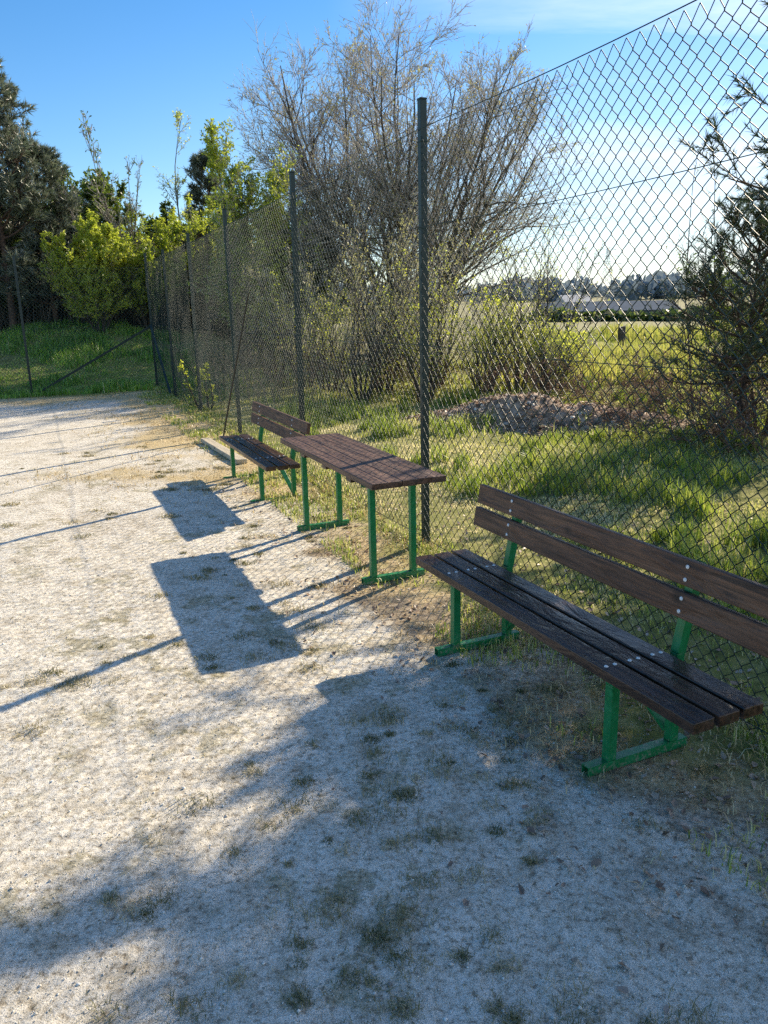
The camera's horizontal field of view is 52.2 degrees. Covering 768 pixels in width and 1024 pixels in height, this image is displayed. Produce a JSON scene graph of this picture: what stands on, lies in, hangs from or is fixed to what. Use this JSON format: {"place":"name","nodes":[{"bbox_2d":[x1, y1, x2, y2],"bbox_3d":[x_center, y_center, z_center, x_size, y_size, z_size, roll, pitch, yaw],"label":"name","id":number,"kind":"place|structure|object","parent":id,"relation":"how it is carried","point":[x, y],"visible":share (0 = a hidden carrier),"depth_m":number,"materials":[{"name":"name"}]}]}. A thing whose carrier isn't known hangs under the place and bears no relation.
{"place":"outdoors","nodes":[
{"label":"outdoors","id":0,"kind":"place"},
{"bbox_2d":[0,292,767,1023],"bbox_3d":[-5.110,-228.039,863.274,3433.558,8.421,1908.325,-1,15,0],"label":"ground","id":1,"kind":"structure","parent":0,"point":[104,768],"depth_m":3.09,"materials":[{"name":"beige gravel"}]},
{"bbox_2d":[0,223,46,326],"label":"woodland bush","id":2,"kind":"object","parent":1,"relation":"on","point":[17,240],"visible":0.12,"depth_m":25.44,"materials":[{"name":"green plant"}]},
{"bbox_2d":[1,144,66,236],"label":"woodland bush","id":3,"kind":"object","parent":1,"relation":"on","point":[12,211],"visible":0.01,"depth_m":26.05,"materials":[{"name":"green plant"}]},
{"bbox_2d":[0,53,68,330],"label":"pine tree","id":4,"kind":"object","parent":1,"relation":"on","point":[10,130],"visible":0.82,"depth_m":22.88,"materials":[{"name":"green plant"}]},
{"bbox_2d":[2,213,84,320],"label":"woodland bush","id":5,"kind":"object","parent":1,"relation":"on","point":[67,233],"visible":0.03,"depth_m":26.13,"materials":[{"name":"green plant"}]},
{"bbox_2d":[0,136,120,321],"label":"pine tree","id":6,"kind":"object","parent":1,"relation":"on","point":[41,151],"visible":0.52,"depth_m":23.81,"materials":[{"name":"green plant"}]},
{"bbox_2d":[0,256,153,394],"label":"chain link fence","id":7,"kind":"object","parent":1,"relation":"on","point":[23,330],"visible":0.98,"depth_m":17.93,"materials":[{"name":"metal"}]},
{"bbox_2d":[39,164,129,237],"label":"woodland bush","id":8,"kind":"object","parent":1,"relation":"on","point":[88,170],"visible":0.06,"depth_m":27.14,"materials":[{"name":"green plant"}]},
{"bbox_2d":[37,208,152,333],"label":"leafy bush","id":9,"kind":"object","parent":1,"relation":"on","point":[95,251],"visible":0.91,"depth_m":23.06,"materials":[{"name":"green plant"}]},
{"bbox_2d":[48,110,151,323],"bbox_3d":[-8.672,-9.087,24.563,3.134,6.548,2.194,-11,17,-32],"label":"bare sapling","id":10,"kind":"object","parent":1,"relation":"on","point":[129,226],"visible":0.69,"depth_m":24.57,"materials":[{"name":"grey plant"}]},
{"bbox_2d":[41,172,175,258],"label":"woodland bush","id":11,"kind":"object","parent":1,"relation":"on","point":[116,204],"visible":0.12,"depth_m":26.63,"materials":[{"name":"green plant"}]},
{"bbox_2d":[0,318,221,398],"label":"bank grass","id":12,"kind":"structure","parent":1,"relation":"on","point":[109,387],"depth_m":21.74,"materials":[{"name":"green plant"}]},
{"bbox_2d":[0,224,293,352],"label":"undergrowth","id":13,"kind":"object","parent":1,"relation":"on","point":[199,234],"visible":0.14,"depth_m":25.62,"materials":[{"name":"green plant"}]},
{"bbox_2d":[109,224,199,329],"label":"leafy bush","id":14,"kind":"object","parent":1,"relation":"on","point":[149,256],"visible":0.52,"depth_m":24.21,"materials":[{"name":"green plant"}]},
{"bbox_2d":[122,207,209,326],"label":"leafy bush","id":15,"kind":"object","parent":1,"relation":"on","point":[171,233],"visible":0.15,"depth_m":25.67,"materials":[{"name":"green plant"}]},
{"bbox_2d":[124,212,212,310],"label":"woodland bush","id":16,"kind":"object","parent":1,"relation":"on","point":[145,220],"visible":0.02,"depth_m":28.39,"materials":[{"name":"green plant"}]},
{"bbox_2d":[152,107,196,303],"bbox_3d":[-7.149,-10.257,27.869,2.004,7.484,1.412,-3,15,-7],"label":"birch tree","id":17,"kind":"object","parent":1,"relation":"on","point":[177,121],"visible":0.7,"depth_m":27.28,"materials":[{"name":"green plant"}]},
{"bbox_2d":[177,360,217,407],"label":"weed","id":18,"kind":"object","parent":1,"relation":"on","point":[190,388],"visible":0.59,"depth_m":14.38,"materials":[{"name":"green plant"}]},
{"bbox_2d":[177,149,234,259],"bbox_3d":[-6.521,-10.005,29.316,3.490,6.826,2.864,11,19,39],"label":"pine tree","id":19,"kind":"object","parent":1,"relation":"on","point":[198,162],"visible":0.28,"depth_m":28.46,"materials":[{"name":"green plant"}]},
{"bbox_2d":[161,336,250,392],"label":"dry stalks","id":20,"kind":"object","parent":1,"relation":"on","point":[203,367],"visible":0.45,"depth_m":17.87,"materials":[{"name":"brown plant"}]},
{"bbox_2d":[156,193,267,336],"bbox_3d":[-5.392,-8.194,26.315,2.932,4.640,4.124,12,20,41],"label":"leafy bush","id":21,"kind":"object","parent":1,"relation":"on","point":[210,208],"visible":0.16,"depth_m":25.45,"materials":[{"name":"green plant"}]},
{"bbox_2d":[201,438,246,463],"bbox_3d":[-2.091,-0.802,10.107,0.130,0.055,1.850,-6,15,-25],"label":"timber plank","id":22,"kind":"object","parent":1,"relation":"on","point":[219,448],"visible":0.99,"depth_m":9.98,"materials":[{"name":"beige wood"}]},
{"bbox_2d":[172,337,278,398],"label":"dry stalks","id":23,"kind":"object","parent":1,"relation":"on","point":[229,370],"visible":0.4,"depth_m":16.59,"materials":[{"name":"brown plant"}]},
{"bbox_2d":[166,327,287,383],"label":"bramble bush","id":24,"kind":"object","parent":1,"relation":"on","point":[223,354],"visible":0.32,"depth_m":19.05,"materials":[{"name":"green plant"}]},
{"bbox_2d":[223,293,248,435],"bbox_3d":[-2.019,-1.916,10.599,0.024,1.991,1.035,-12,18,-36],"label":"leaning pole","id":25,"kind":"object","parent":1,"relation":"on","point":[236,362],"visible":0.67,"depth_m":10.52,"materials":[{"name":"metal"}]},
{"bbox_2d":[187,117,299,365],"bbox_3d":[-3.869,-7.199,21.565,3.133,6.352,4.132,7,17,30],"label":"leafy tree","id":26,"kind":"object","parent":1,"relation":"on","point":[235,206],"visible":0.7,"depth_m":21.49,"materials":[{"name":"green plant"}]},
{"bbox_2d":[202,340,311,406],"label":"dry stalks","id":27,"kind":"object","parent":1,"relation":"on","point":[256,375],"visible":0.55,"depth_m":15.36,"materials":[{"name":"brown plant"}]},
{"bbox_2d":[219,401,310,501],"bbox_3d":[-1.259,-0.615,7.996,0.528,0.807,2.005,-7,16,-22],"label":"park bench","id":28,"kind":"object","parent":1,"relation":"on","point":[260,454],"visible":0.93,"depth_m":7.75,"materials":[{"name":"brown wood"}]},
{"bbox_2d":[231,208,301,315],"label":"woodland bush","id":29,"kind":"object","parent":1,"relation":"on","point":[278,240],"depth_m":27.72,"materials":[{"name":"green plant"}]},
{"bbox_2d":[229,263,307,383],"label":"spring shrub","id":30,"kind":"object","parent":1,"relation":"on","point":[272,343],"visible":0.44,"depth_m":18.19,"materials":[{"name":"green plant"}]},
{"bbox_2d":[215,332,332,393],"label":"bramble bush","id":31,"kind":"object","parent":1,"relation":"on","point":[274,363],"visible":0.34,"depth_m":17.50,"materials":[{"name":"green plant"}]},
{"bbox_2d":[242,240,348,387],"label":"spring shrub","id":32,"kind":"object","parent":1,"relation":"on","point":[294,330],"visible":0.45,"depth_m":17.31,"materials":[{"name":"green plant"}]},
{"bbox_2d":[238,340,353,412],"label":"dry stalks","id":33,"kind":"object","parent":1,"relation":"on","point":[303,376],"visible":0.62,"depth_m":13.87,"materials":[{"name":"brown plant"}]},
{"bbox_2d":[269,141,348,372],"bbox_3d":[-1.959,-6.450,20.405,1.579,5.886,1.950,11,19,40],"label":"birch tree","id":34,"kind":"object","parent":1,"relation":"on","point":[286,172],"visible":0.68,"depth_m":19.87,"materials":[{"name":"green plant"}]},
{"bbox_2d":[253,206,387,347],"bbox_3d":[-2.060,-8.026,27.025,5.068,4.778,3.339,-1,15,-1],"label":"woodland bush","id":35,"kind":"object","parent":1,"relation":"on","point":[291,263],"visible":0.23,"depth_m":26.46,"materials":[{"name":"green plant"}]},
{"bbox_2d":[270,271,383,393],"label":"spring shrub","id":36,"kind":"object","parent":1,"relation":"on","point":[322,334],"visible":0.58,"depth_m":16.06,"materials":[{"name":"green plant"}]},
{"bbox_2d":[273,342,415,397],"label":"bramble bush","id":37,"kind":"object","parent":1,"relation":"on","point":[303,356],"visible":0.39,"depth_m":15.90,"materials":[{"name":"green plant"}]},
{"bbox_2d":[280,433,445,584],"bbox_3d":[-0.227,-0.067,5.824,0.515,0.739,1.995,-7,16,-22],"label":"picnic table","id":38,"kind":"object","parent":1,"relation":"on","point":[371,469],"visible":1,"depth_m":5.31,"materials":[{"name":"brown wood"}]},
{"bbox_2d":[303,224,461,402],"bbox_3d":[-0.188,-3.713,14.899,2.942,3.272,2.094,-4,15,-11],"label":"spring shrub","id":39,"kind":"object","parent":1,"relation":"on","point":[358,346],"visible":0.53,"depth_m":14.87,"materials":[{"name":"green plant"}]},
{"bbox_2d":[332,194,437,395],"bbox_3d":[0.038,-4.205,15.681,2.144,3.844,2.568,-4,15,-9],"label":"spring shrub","id":40,"kind":"object","parent":1,"relation":"on","point":[377,337],"visible":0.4,"depth_m":15.36,"materials":[{"name":"green plant"}]},
{"bbox_2d":[341,216,457,380],"bbox_3d":[0.679,-5.099,18.854,3.094,3.971,2.107,-9,17,-28],"label":"spring shrub","id":41,"kind":"object","parent":1,"relation":"on","point":[395,287],"visible":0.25,"depth_m":18.61,"materials":[{"name":"green plant"}]},
{"bbox_2d":[345,352,468,404],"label":"bramble bush","id":42,"kind":"object","parent":1,"relation":"on","point":[456,367],"visible":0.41,"depth_m":15.33,"materials":[{"name":"green plant"}]},
{"bbox_2d":[217,0,609,355],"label":"willow tree","id":43,"kind":"object","parent":1,"relation":"on","point":[306,175],"visible":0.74,"depth_m":23.68,"materials":[{"name":"grey plant"}]},
{"bbox_2d":[373,234,467,401],"bbox_3d":[0.624,-3.584,14.710,1.746,3.119,2.088,-3,15,-5],"label":"spring shrub","id":44,"kind":"object","parent":1,"relation":"on","point":[434,352],"visible":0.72,"depth_m":14.54,"materials":[{"name":"green plant"}]},
{"bbox_2d":[394,202,476,389],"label":"spring shrub","id":45,"kind":"object","parent":1,"relation":"on","point":[415,275],"visible":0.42,"depth_m":16.48,"materials":[{"name":"green plant"}]},
{"bbox_2d":[137,386,767,891],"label":"edge grass","id":46,"kind":"structure","parent":1,"relation":"on","point":[155,394],"depth_m":5.90,"materials":[{"name":"green plant"}]},
{"bbox_2d":[381,343,525,401],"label":"bramble bush","id":47,"kind":"object","parent":1,"relation":"on","point":[461,369],"visible":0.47,"depth_m":14.89,"materials":[{"name":"green plant"}]},
{"bbox_2d":[143,0,767,739],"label":"chain link fence","id":48,"kind":"object","parent":1,"relation":"on","point":[423,286],"visible":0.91,"depth_m":5.03,"materials":[{"name":"metal"}]},
{"bbox_2d":[181,454,767,1013],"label":"leaf litter","id":49,"kind":"object","parent":1,"relation":"on","point":[595,862],"visible":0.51,"depth_m":3.25,"materials":[{"name":"brown plant"}]},
{"bbox_2d":[435,273,535,394],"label":"spring shrub","id":50,"kind":"object","parent":1,"relation":"on","point":[503,330],"visible":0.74,"depth_m":14.87,"materials":[{"name":"green plant"}]},
{"bbox_2d":[456,215,572,392],"bbox_3d":[2.581,-4.107,15.819,2.120,3.508,2.583,-2,15,-2],"label":"spring shrub","id":51,"kind":"object","parent":1,"relation":"on","point":[517,387],"visible":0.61,"depth_m":15.76,"materials":[{"name":"green plant"}]},
{"bbox_2d":[285,270,765,306],"bbox_3d":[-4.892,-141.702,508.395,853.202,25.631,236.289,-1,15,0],"label":"distant woods","id":52,"kind":"object","parent":1,"relation":"on","point":[639,287],"visible":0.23,"depth_m":422.98,"materials":[{"name":"green plant"}]},
{"bbox_2d":[460,343,595,403],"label":"bramble bush","id":53,"kind":"object","parent":1,"relation":"on","point":[530,383],"visible":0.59,"depth_m":13.62,"materials":[{"name":"green plant"}]},
{"bbox_2d":[507,316,594,393],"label":"spring shrub","id":54,"kind":"object","parent":1,"relation":"on","point":[573,349],"visible":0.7,"depth_m":14.68,"materials":[{"name":"green plant"}]},
{"bbox_2d":[479,227,622,388],"bbox_3d":[3.322,-4.141,16.129,2.599,3.325,2.381,9,18,33],"label":"spring shrub","id":55,"kind":"object","parent":1,"relation":"on","point":[557,285],"visible":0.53,"depth_m":16.00,"materials":[{"name":"green plant"}]},
{"bbox_2d":[556,295,590,301],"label":"white house","id":56,"kind":"structure","parent":1,"relation":"on","point":[566,297],"depth_m":206.00,"materials":[{"name":"white paint"}]},
{"bbox_2d":[402,392,759,437],"bbox_3d":[2.838,-1.443,11.391,5.856,0.607,2.006,6,16,25],"label":"earth heap","id":57,"kind":"object","parent":1,"relation":"on","point":[572,413],"visible":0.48,"depth_m":11.24,"materials":[{"name":"soil"}]},
{"bbox_2d":[508,351,667,405],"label":"bramble bush","id":58,"kind":"object","parent":1,"relation":"on","point":[608,388],"visible":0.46,"depth_m":13.55,"materials":[{"name":"green plant"}]},
{"bbox_2d":[416,484,767,776],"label":"park bench","id":59,"kind":"object","parent":1,"relation":"on","point":[672,691],"visible":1,"depth_m":3.18,"materials":[{"name":"brown wood"}]},
{"bbox_2d":[593,247,621,300],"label":"power pylon","id":60,"kind":"object","parent":1,"relation":"on","point":[607,252],"visible":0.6,"depth_m":325.37,"materials":[{"name":"metal"}]},
{"bbox_2d":[540,300,681,313],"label":"long building","id":61,"kind":"structure","parent":1,"relation":"on","point":[638,306],"depth_m":141.87,"materials":[{"name":"white"}]},
{"bbox_2d":[460,319,767,388],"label":"meadow grass","id":62,"kind":"structure","parent":1,"relation":"on","point":[631,335],"depth_m":22.87,"materials":[{"name":"green plant"}]},
{"bbox_2d":[531,340,697,403],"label":"bramble bush","id":63,"kind":"object","parent":1,"relation":"on","point":[622,377],"visible":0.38,"depth_m":14.20,"materials":[{"name":"green plant"}]},
{"bbox_2d":[617,326,625,345],"bbox_3d":[7.777,-5.555,25.669,0.286,1.075,0.286,-1,15,0],"label":"stump post","id":64,"kind":"object","parent":1,"relation":"on","point":[620,334],"visible":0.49,"depth_m":25.52,"materials":[{"name":"brown wood"}]},
{"bbox_2d":[555,346,715,410],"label":"bramble bush","id":65,"kind":"object","parent":1,"relation":"on","point":[591,393],"visible":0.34,"depth_m":12.79,"materials":[{"name":"green plant"}]},
{"bbox_2d":[519,303,767,323],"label":"hedge","id":66,"kind":"object","parent":1,"relation":"on","point":[631,316],"visible":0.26,"depth_m":118.62,"materials":[{"name":"green plant"}]},
{"bbox_2d":[586,369,767,454],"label":"bramble bush","id":67,"kind":"object","parent":1,"relation":"on","point":[629,408],"visible":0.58,"depth_m":9.65,"materials":[{"name":"green plant"}]},
{"bbox_2d":[612,353,767,458],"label":"bramble bush","id":68,"kind":"object","parent":1,"relation":"on","point":[717,413],"visible":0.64,"depth_m":9.01,"materials":[{"name":"green plant"}]},
{"bbox_2d":[654,142,736,412],"bbox_3d":[4.918,-3.605,12.180,0.692,4.278,1.556,-8,16,-23],"label":"bare sapling","id":69,"kind":"object","parent":1,"relation":"on","point":[687,253],"visible":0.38,"depth_m":12.25,"materials":[{"name":"brown plant"}]},
{"bbox_2d":[640,197,767,421],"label":"young pine","id":70,"kind":"object","parent":1,"relation":"on","point":[760,224],"visible":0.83,"depth_m":9.47,"materials":[{"name":"green plant"}]},
{"bbox_2d":[641,338,767,418],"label":"bramble bush","id":71,"kind":"object","parent":1,"relation":"on","point":[701,378],"visible":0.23,"depth_m":12.37,"materials":[{"name":"green plant"}]},
{"bbox_2d":[646,355,767,440],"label":"bramble bush","id":72,"kind":"object","parent":1,"relation":"on","point":[754,392],"visible":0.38,"depth_m":9.65,"materials":[{"name":"green plant"}]},
{"bbox_2d":[671,245,767,434],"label":"spring shrub","id":73,"kind":"object","parent":1,"relation":"on","point":[736,387],"visible":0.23,"depth_m":10.28,"materials":[{"name":"green plant"}]},
{"bbox_2d":[674,0,767,234],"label":"pine tree","id":74,"kind":"object","parent":1,"relation":"on","point":[761,197],"visible":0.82,"depth_m":8.04,"materials":[{"name":"green plant"}]},
{"bbox_2d":[679,384,767,462],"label":"bramble bush","id":75,"kind":"object","parent":1,"relation":"on","point":[762,416],"visible":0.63,"depth_m":8.81,"materials":[{"name":"green plant"}]},
{"bbox_2d":[0,443,767,1023],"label":"sparse grass","id":76,"kind":"structure","parent":0,"point":[404,787],"depth_m":2.85,"materials":[{"name":"green plant"}]},
{"bbox_2d":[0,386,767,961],"bbox_3d":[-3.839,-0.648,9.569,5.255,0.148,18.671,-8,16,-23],"label":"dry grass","id":77,"kind":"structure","parent":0,"point":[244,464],"depth_m":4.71,"materials":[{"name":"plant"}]},
{"bbox_2d":[0,0,767,291],"label":"sky","id":78,"kind":"structure","parent":0,"point":[128,64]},
{"bbox_2d":[146,354,767,748],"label":"grass","id":79,"kind":"structure","parent":0,"point":[700,496],"depth_m":8.22,"materials":[{"name":"green plant"}]}
]}

